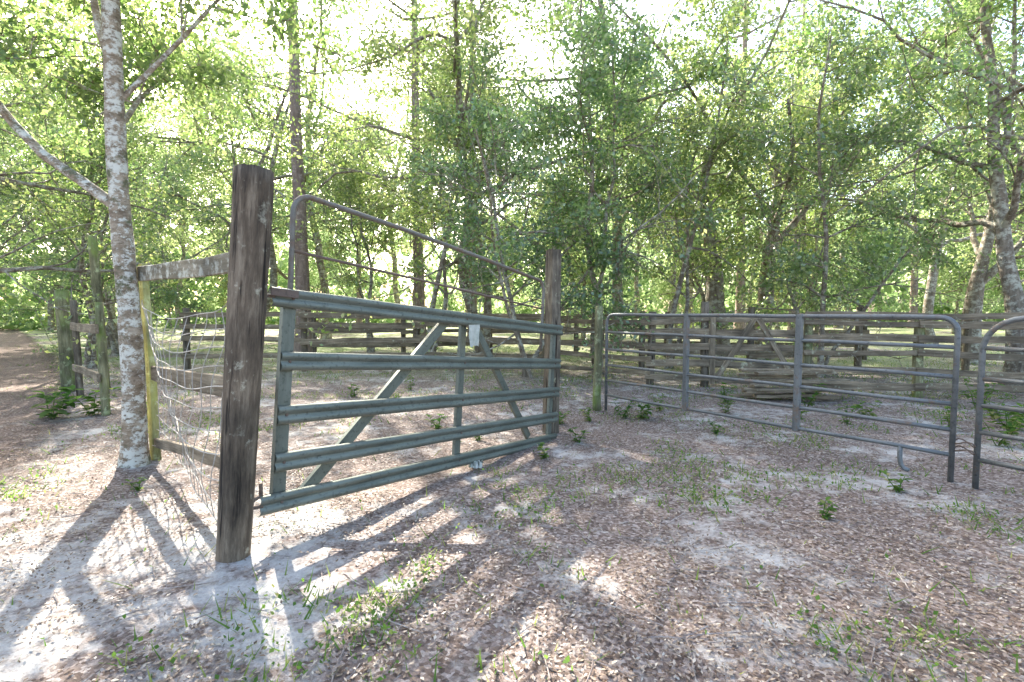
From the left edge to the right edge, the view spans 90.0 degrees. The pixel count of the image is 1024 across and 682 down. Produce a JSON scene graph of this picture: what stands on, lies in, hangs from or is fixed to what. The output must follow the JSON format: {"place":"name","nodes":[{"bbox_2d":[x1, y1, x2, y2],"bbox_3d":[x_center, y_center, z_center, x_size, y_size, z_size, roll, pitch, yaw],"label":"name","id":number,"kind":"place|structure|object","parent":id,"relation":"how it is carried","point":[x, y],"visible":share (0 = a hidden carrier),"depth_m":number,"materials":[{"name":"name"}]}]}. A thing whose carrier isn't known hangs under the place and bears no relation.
{"place":"outdoors","nodes":[
{"label":"outdoors","id":0,"kind":"place"},
{"bbox_2d":[0,328,71,478],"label":"dirt path","id":1,"kind":"structure","parent":0,"point":[10,339],"depth_m":8.91,"materials":[{"name":"brown soil"}]},
{"bbox_2d":[27,385,84,418],"bbox_3d":[-5.899,0.798,6.562,0.683,0.478,0.574,-1,4,-19],"label":"weed plant","id":2,"kind":"object","parent":1,"relation":"on","point":[50,399],"visible":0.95,"depth_m":6.55,"materials":[{"name":"green plant"}]},
{"bbox_2d":[0,312,1023,681],"bbox_3d":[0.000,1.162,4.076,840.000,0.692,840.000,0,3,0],"label":"ground","id":3,"kind":"structure","parent":0,"point":[80,666],"depth_m":3.10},
{"bbox_2d":[0,192,77,325],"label":"young tree","id":4,"kind":"object","parent":3,"relation":"on","point":[28,222],"visible":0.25,"depth_m":18.08,"materials":[{"name":"green plant"}]},
{"bbox_2d":[0,80,80,238],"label":"oak tree","id":5,"kind":"object","parent":3,"relation":"on","point":[21,147],"visible":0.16,"depth_m":15.31,"materials":[{"name":"green plant"}]},
{"bbox_2d":[0,27,104,208],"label":"oak tree","id":6,"kind":"object","parent":3,"relation":"on","point":[28,99],"visible":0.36,"depth_m":10.57,"materials":[{"name":"green plant"}]},
{"bbox_2d":[54,290,75,391],"bbox_3d":[-7.724,0.052,8.868,0.208,1.845,0.217,-2,3,0],"label":"fence post","id":7,"kind":"object","parent":3,"relation":"on","point":[65,350],"visible":0.72,"depth_m":8.79,"materials":[{"name":"grey wood"}]},
{"bbox_2d":[0,138,140,294],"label":"oak tree","id":8,"kind":"object","parent":3,"relation":"on","point":[21,242],"visible":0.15,"depth_m":22.61,"materials":[{"name":"green plant"}]},
{"bbox_2d":[1,48,142,329],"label":"oak tree","id":9,"kind":"object","parent":3,"relation":"on","point":[50,319],"visible":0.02,"depth_m":37.06,"materials":[{"name":"green plant"}]},
{"bbox_2d":[0,0,180,367],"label":"young tree","id":10,"kind":"object","parent":3,"relation":"on","point":[105,276],"visible":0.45,"depth_m":11.59,"materials":[{"name":"green plant"}]},
{"bbox_2d":[70,300,110,415],"bbox_3d":[-6.240,0.240,7.538,2.418,1.720,0.141,3,5,43],"label":"board fence","id":11,"kind":"object","parent":3,"relation":"on","point":[97,328],"visible":0.91,"depth_m":6.79,"materials":[{"name":"grey wood"}]},
{"bbox_2d":[68,387,120,414],"bbox_3d":[-5.553,0.825,6.813,0.459,0.382,0.546,0,3,-3],"label":"weed plant","id":12,"kind":"object","parent":3,"relation":"on","point":[94,405],"visible":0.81,"depth_m":6.82,"materials":[{"name":"green plant"}]},
{"bbox_2d":[88,235,110,389],"bbox_3d":[-7.250,-0.435,8.988,0.163,2.804,0.162,-2,3,0],"label":"fence post","id":13,"kind":"object","parent":3,"relation":"on","point":[95,274],"visible":0.56,"depth_m":8.90,"materials":[{"name":"green wood"}]},
{"bbox_2d":[0,0,218,322],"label":"oak tree","id":14,"kind":"object","parent":3,"relation":"on","point":[7,150],"visible":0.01,"depth_m":30.02,"materials":[{"name":"green plant"}]},
{"bbox_2d":[0,114,221,348],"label":"young tree","id":15,"kind":"object","parent":3,"relation":"on","point":[4,237],"visible":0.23,"depth_m":18.33,"materials":[{"name":"green plant"}]},
{"bbox_2d":[0,0,228,370],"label":"oak tree","id":16,"kind":"object","parent":3,"relation":"on","point":[7,271],"visible":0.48,"depth_m":9.92,"materials":[{"name":"green plant"}]},
{"bbox_2d":[0,0,251,334],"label":"oak tree","id":17,"kind":"object","parent":3,"relation":"on","point":[163,153],"visible":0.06,"depth_m":28.49,"materials":[{"name":"green plant"}]},
{"bbox_2d":[0,74,270,357],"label":"young tree","id":18,"kind":"object","parent":3,"relation":"on","point":[168,295],"visible":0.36,"depth_m":15.85,"materials":[{"name":"green plant"}]},
{"bbox_2d":[107,236,194,326],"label":"young tree","id":19,"kind":"object","parent":3,"relation":"on","point":[164,250],"visible":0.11,"depth_m":40.22,"materials":[{"name":"green plant"}]},
{"bbox_2d":[0,0,316,312],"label":"oak tree","id":20,"kind":"object","parent":3,"relation":"on","point":[177,120],"visible":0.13,"depth_m":22.89,"materials":[{"name":"green plant"}]},
{"bbox_2d":[136,72,230,328],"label":"oak tree","id":21,"kind":"object","parent":3,"relation":"on","point":[183,248],"visible":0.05,"depth_m":34.90,"materials":[{"name":"green plant"}]},
{"bbox_2d":[0,0,373,467],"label":"oak tree","id":22,"kind":"object","parent":3,"relation":"on","point":[155,61],"visible":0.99,"depth_m":4.95,"materials":[{"name":"green plant"}]},
{"bbox_2d":[137,252,269,521],"bbox_3d":[-2.526,0.303,3.892,2.655,1.936,0.314,3,5,42],"label":"wire fence","id":23,"kind":"object","parent":3,"relation":"on","point":[202,382],"visible":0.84,"depth_m":3.96,"materials":[{"name":"grey wood"}]},
{"bbox_2d":[126,18,321,258],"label":"oak tree","id":24,"kind":"object","parent":3,"relation":"on","point":[204,202],"visible":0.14,"depth_m":29.39,"materials":[{"name":"green plant"}]},
{"bbox_2d":[185,233,279,318],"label":"young tree","id":25,"kind":"object","parent":3,"relation":"on","point":[224,302],"visible":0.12,"depth_m":40.69,"materials":[{"name":"green plant"}]},
{"bbox_2d":[215,163,273,562],"bbox_3d":[-1.507,0.199,2.869,0.207,2.308,0.211,3,2,-20],"label":"gate post","id":26,"kind":"object","parent":3,"relation":"on","point":[251,223],"visible":0.97,"depth_m":2.79,"materials":[{"name":"brown wood"}]},
{"bbox_2d":[253,194,562,516],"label":"metal gate","id":27,"kind":"structure","parent":26,"relation":"attached to","point":[289,301],"depth_m":3.81,"materials":[{"name":"grey metal"}]},
{"bbox_2d":[469,325,479,346],"bbox_3d":[-0.335,-0.045,4.573,0.019,0.201,0.152,2,4,35],"label":"sign","id":28,"kind":"object","parent":27,"relation":"hanging from","point":[474,331],"visible":1,"depth_m":4.58,"materials":[{"name":"white metal"}]},
{"bbox_2d":[142,21,367,253],"bbox_3d":[-13.393,-8.162,26.509,10.467,16.124,10.913,1,4,21],"label":"oak tree","id":29,"kind":"object","parent":3,"relation":"on","point":[207,191],"visible":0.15,"depth_m":25.38,"materials":[{"name":"green plant"}]},
{"bbox_2d":[89,13,438,322],"bbox_3d":[-11.163,-7.122,21.779,14.919,14.825,12.146,3,4,41],"label":"oak tree","id":30,"kind":"object","parent":3,"relation":"on","point":[273,279],"visible":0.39,"depth_m":20.32,"materials":[{"name":"green plant"}]},
{"bbox_2d":[165,0,445,338],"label":"oak tree","id":31,"kind":"object","parent":3,"relation":"on","point":[319,251],"visible":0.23,"depth_m":23.41,"materials":[{"name":"green plant"}]},
{"bbox_2d":[272,214,369,321],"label":"young tree","id":32,"kind":"object","parent":3,"relation":"on","point":[314,282],"visible":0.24,"depth_m":33.90,"materials":[{"name":"green plant"}]},
{"bbox_2d":[288,0,398,351],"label":"pine tree","id":33,"kind":"object","parent":3,"relation":"on","point":[302,281],"visible":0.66,"depth_m":15.86,"materials":[{"name":"brown plant"}]},
{"bbox_2d":[327,86,386,322],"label":"pine tree","id":34,"kind":"object","parent":3,"relation":"on","point":[358,320],"visible":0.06,"depth_m":42.03,"materials":[{"name":"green plant"}]},
{"bbox_2d":[179,308,544,371],"bbox_3d":[-3.191,-0.061,11.740,8.561,1.832,0.777,0,3,2],"label":"board fence","id":35,"kind":"object","parent":3,"relation":"on","point":[304,325],"visible":0.55,"depth_m":11.68,"materials":[{"name":"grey wood"}]},
{"bbox_2d":[307,82,426,351],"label":"young tree","id":36,"kind":"object","parent":3,"relation":"on","point":[349,279],"visible":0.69,"depth_m":17.16,"materials":[{"name":"green plant"}]},
{"bbox_2d":[257,25,487,322],"bbox_3d":[-7.533,-10.712,32.808,13.594,20.086,13.038,0,3,-2],"label":"oak tree","id":37,"kind":"object","parent":3,"relation":"on","point":[396,297],"visible":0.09,"depth_m":31.14,"materials":[{"name":"green plant"}]},
{"bbox_2d":[268,0,515,305],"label":"oak tree","id":38,"kind":"object","parent":3,"relation":"on","point":[389,174],"visible":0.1,"depth_m":23.35,"materials":[{"name":"green plant"}]},
{"bbox_2d":[352,0,482,336],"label":"pine tree","id":39,"kind":"object","parent":3,"relation":"on","point":[420,288],"visible":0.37,"depth_m":19.96,"materials":[{"name":"green plant"}]},
{"bbox_2d":[337,0,544,351],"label":"young tree","id":40,"kind":"object","parent":3,"relation":"on","point":[444,261],"visible":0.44,"depth_m":13.63,"materials":[{"name":"green plant"}]},
{"bbox_2d":[405,0,538,335],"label":"pine tree","id":41,"kind":"object","parent":3,"relation":"on","point":[516,47],"visible":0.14,"depth_m":20.20,"materials":[{"name":"green plant"}]},
{"bbox_2d":[213,0,772,351],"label":"oak tree","id":42,"kind":"object","parent":3,"relation":"on","point":[454,24],"visible":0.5,"depth_m":13.13,"materials":[{"name":"green plant"}]},
{"bbox_2d":[450,200,545,313],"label":"young tree","id":43,"kind":"object","parent":3,"relation":"on","point":[511,277],"visible":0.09,"depth_m":30.84,"materials":[{"name":"green plant"}]},
{"bbox_2d":[430,10,589,311],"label":"oak tree","id":44,"kind":"object","parent":3,"relation":"on","point":[545,67],"visible":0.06,"depth_m":34.11,"materials":[{"name":"green plant"}]},
{"bbox_2d":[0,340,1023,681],"bbox_3d":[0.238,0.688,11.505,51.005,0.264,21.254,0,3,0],"label":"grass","id":45,"kind":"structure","parent":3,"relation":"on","point":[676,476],"depth_m":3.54,"materials":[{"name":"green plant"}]},
{"bbox_2d":[0,111,1023,330],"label":"distant woods","id":46,"kind":"object","parent":3,"relation":"on","point":[282,264],"visible":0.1,"depth_m":48.32,"materials":[{"name":"green plant"}]},
{"bbox_2d":[0,349,1023,681],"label":"ground weeds","id":47,"kind":"object","parent":3,"relation":"on","point":[818,641],"visible":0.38,"depth_m":3.15,"materials":[{"name":"green plant"}]},
{"bbox_2d":[0,357,1023,681],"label":"fallen leaves","id":48,"kind":"object","parent":3,"relation":"on","point":[746,623],"depth_m":2.65,"materials":[{"name":"brown plant"}]},
{"bbox_2d":[394,29,692,353],"bbox_3d":[0.764,-4.507,17.582,9.764,9.990,6.005,3,4,40],"label":"oak tree","id":49,"kind":"object","parent":3,"relation":"on","point":[542,142],"visible":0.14,"depth_m":15.56,"materials":[{"name":"green plant"}]},
{"bbox_2d":[515,254,586,322],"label":"young tree","id":50,"kind":"object","parent":3,"relation":"on","point":[530,286],"visible":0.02,"depth_m":41.36,"materials":[{"name":"green plant"}]},
{"bbox_2d":[542,249,560,433],"bbox_3d":[0.485,0.098,6.146,0.163,2.377,0.166,-1,4,-34],"label":"gate post","id":51,"kind":"object","parent":3,"relation":"on","point":[553,287],"visible":0.7,"depth_m":6.08,"materials":[{"name":"grey wood"}]},
{"bbox_2d":[498,165,624,338],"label":"young tree","id":52,"kind":"object","parent":3,"relation":"on","point":[578,271],"visible":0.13,"depth_m":22.36,"materials":[{"name":"green plant"}]},
{"bbox_2d":[396,31,736,378],"bbox_3d":[1.017,-2.768,10.677,6.735,7.336,6.166,-1,3,-11],"label":"young tree","id":53,"kind":"object","parent":3,"relation":"on","point":[456,168],"visible":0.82,"depth_m":10.37,"materials":[{"name":"green plant"}]},
{"bbox_2d":[395,0,771,348],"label":"oak tree","id":54,"kind":"object","parent":3,"relation":"on","point":[668,62],"visible":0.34,"depth_m":13.81,"materials":[{"name":"green plant"}]},
{"bbox_2d":[492,3,675,332],"bbox_3d":[3.251,-8.618,27.612,11.329,16.739,10.866,0,3,-2],"label":"oak tree","id":55,"kind":"object","parent":3,"relation":"on","point":[546,94],"visible":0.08,"depth_m":27.54,"materials":[{"name":"green plant"}]},
{"bbox_2d":[310,304,869,359],"bbox_3d":[2.025,-0.240,15.493,16.190,1.767,1.195,0,3,4],"label":"board fence","id":56,"kind":"object","parent":3,"relation":"on","point":[404,332],"visible":0.26,"depth_m":15.53,"materials":[{"name":"brown wood"}]},
{"bbox_2d":[592,305,602,410],"bbox_3d":[1.234,0.278,7.360,0.120,1.573,0.135,-1,3,-34],"label":"fence post","id":57,"kind":"object","parent":3,"relation":"on","point":[597,376],"visible":0.97,"depth_m":7.31,"materials":[{"name":"green wood"}]},
{"bbox_2d":[497,0,703,372],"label":"young tree","id":58,"kind":"object","parent":3,"relation":"on","point":[591,88],"visible":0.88,"depth_m":10.07,"materials":[{"name":"green plant"}]},
{"bbox_2d":[598,230,661,312],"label":"young tree","id":59,"kind":"object","parent":3,"relation":"on","point":[630,283],"visible":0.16,"depth_m":39.92,"materials":[{"name":"green plant"}]},
{"bbox_2d":[560,301,709,386],"bbox_3d":[2.147,0.033,10.153,3.434,1.824,0.498,3,4,39],"label":"board fence","id":60,"kind":"object","parent":3,"relation":"on","point":[651,345],"visible":0.62,"depth_m":9.53,"materials":[{"name":"grey wood"}]},
{"bbox_2d":[708,313,803,384],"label":"wooden gate","id":61,"kind":"structure","parent":60,"relation":"attached to","point":[740,346],"depth_m":9.01,"materials":[{"name":"grey wood"}]},
{"bbox_2d":[635,403,654,418],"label":"weed plant","id":62,"kind":"object","parent":3,"relation":"on","point":[645,412],"visible":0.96,"depth_m":6.83,"materials":[{"name":"green plant"}]},
{"bbox_2d":[548,47,748,335],"bbox_3d":[7.592,-8.386,30.259,11.091,16.388,10.638,0,3,-5],"label":"oak tree","id":63,"kind":"object","parent":3,"relation":"on","point":[636,281],"visible":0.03,"depth_m":30.82,"materials":[{"name":"green plant"}]},
{"bbox_2d":[651,255,699,327],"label":"young tree","id":64,"kind":"object","parent":3,"relation":"on","point":[666,285],"visible":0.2,"depth_m":42.21,"materials":[{"name":"green plant"}]},
{"bbox_2d":[579,0,794,311],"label":"oak tree","id":65,"kind":"object","parent":3,"relation":"on","point":[674,275],"visible":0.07,"depth_m":24.92,"materials":[{"name":"green plant"}]},
{"bbox_2d":[609,82,779,327],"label":"oak tree","id":66,"kind":"object","parent":3,"relation":"on","point":[690,302],"visible":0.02,"depth_m":35.96,"materials":[{"name":"green plant"}]},
{"bbox_2d":[585,0,810,368],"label":"young tree","id":67,"kind":"object","parent":3,"relation":"on","point":[730,132],"visible":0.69,"depth_m":12.18,"materials":[{"name":"green plant"}]},
{"bbox_2d":[620,149,787,323],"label":"young tree","id":68,"kind":"object","parent":3,"relation":"on","point":[669,291],"visible":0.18,"depth_m":21.02,"materials":[{"name":"green plant"}]},
{"bbox_2d":[517,0,934,359],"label":"oak tree","id":69,"kind":"object","parent":3,"relation":"on","point":[814,124],"visible":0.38,"depth_m":12.49,"materials":[{"name":"green plant"}]},
{"bbox_2d":[719,382,736,403],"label":"weed plant","id":70,"kind":"object","parent":3,"relation":"on","point":[724,394],"visible":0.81,"depth_m":7.56,"materials":[{"name":"green plant"}]},
{"bbox_2d":[557,0,932,361],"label":"oak tree","id":71,"kind":"object","parent":3,"relation":"on","point":[713,287],"visible":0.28,"depth_m":13.04,"materials":[{"name":"green plant"}]},
{"bbox_2d":[681,0,818,328],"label":"pine tree","id":72,"kind":"object","parent":3,"relation":"on","point":[742,325],"visible":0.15,"depth_m":27.26,"materials":[{"name":"green plant"}]},
{"bbox_2d":[706,43,850,325],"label":"oak tree","id":73,"kind":"object","parent":3,"relation":"on","point":[761,233],"visible":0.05,"depth_m":38.27,"materials":[{"name":"green plant"}]},
{"bbox_2d":[604,313,960,481],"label":"livestock gate","id":74,"kind":"structure","parent":3,"relation":"on","point":[796,385],"depth_m":5.09,"materials":[{"name":"grey metal"}]},
{"bbox_2d":[954,438,975,454],"bbox_3d":[3.631,0.848,4.107,0.071,0.111,0.190,0,3,0],"label":"coupling chain","id":75,"kind":"object","parent":74,"relation":"attached to","point":[968,450],"visible":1,"depth_m":4.09,"materials":[{"name":"grey metal"}]},
{"bbox_2d":[729,200,851,329],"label":"young tree","id":76,"kind":"object","parent":3,"relation":"on","point":[808,246],"visible":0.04,"depth_m":30.29,"materials":[{"name":"green plant"}]},
{"bbox_2d":[727,368,871,399],"bbox_3d":[4.425,0.660,8.074,1.955,0.516,0.719,0,3,6],"label":"timber pile","id":77,"kind":"object","parent":3,"relation":"on","point":[781,375],"visible":0.81,"depth_m":7.88,"materials":[{"name":"brown wood"}]},
{"bbox_2d":[746,0,855,329],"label":"pine tree","id":78,"kind":"object","parent":3,"relation":"on","point":[789,327],"visible":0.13,"depth_m":22.41,"materials":[{"name":"green plant"}]},
{"bbox_2d":[638,305,974,369],"bbox_3d":[6.753,0.011,11.789,7.661,1.681,0.226,0,3,0],"label":"board fence","id":79,"kind":"object","parent":3,"relation":"on","point":[965,364],"visible":0.34,"depth_m":11.73,"materials":[{"name":"brown wood"}]},
{"bbox_2d":[729,29,897,349],"bbox_3d":[9.393,-4.734,15.969,5.859,10.638,4.530,-1,4,-23],"label":"young tree","id":80,"kind":"object","parent":3,"relation":"on","point":[795,107],"visible":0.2,"depth_m":15.61,"materials":[{"name":"green plant"}]},
{"bbox_2d":[801,383,826,406],"bbox_3d":[4.340,0.788,7.463,0.490,0.394,0.294,3,4,39],"label":"weed plant","id":81,"kind":"object","parent":3,"relation":"on","point":[811,399],"visible":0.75,"depth_m":7.42,"materials":[{"name":"green plant"}]},
{"bbox_2d":[818,497,837,519],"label":"weed plant","id":82,"kind":"object","parent":3,"relation":"on","point":[827,513],"visible":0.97,"depth_m":3.47,"materials":[{"name":"green plant"}]},
{"bbox_2d":[676,0,1013,382],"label":"young tree","id":83,"kind":"object","parent":3,"relation":"on","point":[809,264],"visible":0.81,"depth_m":9.80,"materials":[{"name":"green plant"}]},
{"bbox_2d":[850,400,881,416],"bbox_3d":[4.600,0.899,6.667,0.364,0.255,0.306,-3,5,-43],"label":"weed plant","id":84,"kind":"object","parent":3,"relation":"on","point":[857,406],"visible":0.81,"depth_m":6.66,"materials":[{"name":"green plant"}]},
{"bbox_2d":[805,189,950,329],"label":"young tree","id":85,"kind":"object","parent":3,"relation":"on","point":[893,274],"visible":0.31,"depth_m":25.13,"materials":[{"name":"green plant"}]},
{"bbox_2d":[755,0,1023,385],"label":"oak tree","id":86,"kind":"object","parent":3,"relation":"on","point":[1009,276],"visible":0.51,"depth_m":9.27,"materials":[{"name":"green plant"}]},
{"bbox_2d":[759,0,1019,327],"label":"oak tree","id":87,"kind":"object","parent":3,"relation":"on","point":[885,162],"visible":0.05,"depth_m":32.71,"materials":[{"name":"green plant"}]},
{"bbox_2d":[764,0,1023,279],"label":"oak tree","id":88,"kind":"object","parent":3,"relation":"on","point":[955,12],"visible":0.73,"depth_m":8.95,"materials":[{"name":"green plant"}]},
{"bbox_2d":[878,470,912,492],"bbox_3d":[3.008,1.118,4.016,0.232,0.165,0.129,2,4,35],"label":"weed plant","id":89,"kind":"object","parent":3,"relation":"on","point":[896,488],"visible":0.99,"depth_m":4.00,"materials":[{"name":"green plant"}]},
{"bbox_2d":[821,111,980,327],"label":"oak tree","id":90,"kind":"object","parent":3,"relation":"on","point":[878,309],"visible":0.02,"depth_m":40.98,"materials":[{"name":"green plant"}]},
{"bbox_2d":[802,311,1023,397],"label":"board fence","id":91,"kind":"object","parent":3,"relation":"on","point":[917,387],"visible":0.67,"depth_m":8.18,"materials":[{"name":"grey wood"}]},
{"bbox_2d":[813,0,1023,343],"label":"oak tree","id":92,"kind":"object","parent":3,"relation":"on","point":[928,304],"visible":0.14,"depth_m":20.67,"materials":[{"name":"green plant"}]},
{"bbox_2d":[880,14,973,327],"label":"pine tree","id":93,"kind":"object","parent":3,"relation":"on","point":[914,308],"visible":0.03,"depth_m":34.91,"materials":[{"name":"green plant"}]},
{"bbox_2d":[866,0,1023,363],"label":"oak tree","id":94,"kind":"object","parent":3,"relation":"on","point":[979,279],"visible":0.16,"depth_m":13.46,"materials":[{"name":"green plant"}]},
{"bbox_2d":[868,67,1022,311],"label":"oak tree","id":95,"kind":"object","parent":3,"relation":"on","point":[937,183],"visible":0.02,"depth_m":42.52,"materials":[{"name":"green plant"}]},
{"bbox_2d":[938,406,964,429],"bbox_3d":[5.197,0.922,6.033,0.392,0.315,0.235,-3,5,-41],"label":"weed plant","id":96,"kind":"object","parent":3,"relation":"on","point":[947,418],"visible":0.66,"depth_m":6.01,"materials":[{"name":"green plant"}]},
{"bbox_2d":[890,186,1023,333],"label":"young tree","id":97,"kind":"object","parent":3,"relation":"on","point":[941,282],"visible":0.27,"depth_m":27.11,"materials":[{"name":"green plant"}]},
{"bbox_2d":[897,39,1023,321],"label":"oak tree","id":98,"kind":"object","parent":3,"relation":"on","point":[992,254],"visible":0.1,"depth_m":23.36,"materials":[{"name":"green plant"}]},
{"bbox_2d":[961,379,1003,406],"bbox_3d":[6.626,0.752,7.216,0.353,0.473,0.588,1,3,12],"label":"weed plant","id":99,"kind":"object","parent":3,"relation":"on","point":[986,385],"visible":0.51,"depth_m":7.18,"materials":[{"name":"green plant"}]},
{"bbox_2d":[955,230,1023,320],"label":"young tree","id":100,"kind":"object","parent":3,"relation":"on","point":[996,281],"visible":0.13,"depth_m":33.61,"materials":[{"name":"green plant"}]},
{"bbox_2d":[969,389,1012,418],"bbox_3d":[6.163,0.828,6.545,0.490,0.394,0.294,1,4,21],"label":"weed plant","id":101,"kind":"object","parent":3,"relation":"on","point":[991,414],"visible":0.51,"depth_m":6.55,"materials":[{"name":"green plant"}]},
{"bbox_2d":[972,316,1023,488],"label":"livestock gate","id":102,"kind":"structure","parent":3,"relation":"on","point":[980,406],"depth_m":3.95,"materials":[{"name":"grey metal"}]},
{"bbox_2d":[982,415,1023,445],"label":"weed plant","id":103,"kind":"object","parent":3,"relation":"on","point":[1009,432],"visible":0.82,"depth_m":5.20,"materials":[{"name":"green plant"}]},
{"bbox_2d":[983,402,1023,426],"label":"weed plant","id":104,"kind":"object","parent":3,"relation":"on","point":[998,416],"visible":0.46,"depth_m":6.12,"materials":[{"name":"green plant"}]},
{"bbox_2d":[996,405,1023,435],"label":"weed plant","id":105,"kind":"object","parent":3,"relation":"on","point":[1010,425],"visible":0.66,"depth_m":5.55,"materials":[{"name":"green plant"}]},
{"bbox_2d":[0,0,1023,311],"label":"sky","id":106,"kind":"structure","parent":0,"point":[646,6],"materials":[{"name":"white"}]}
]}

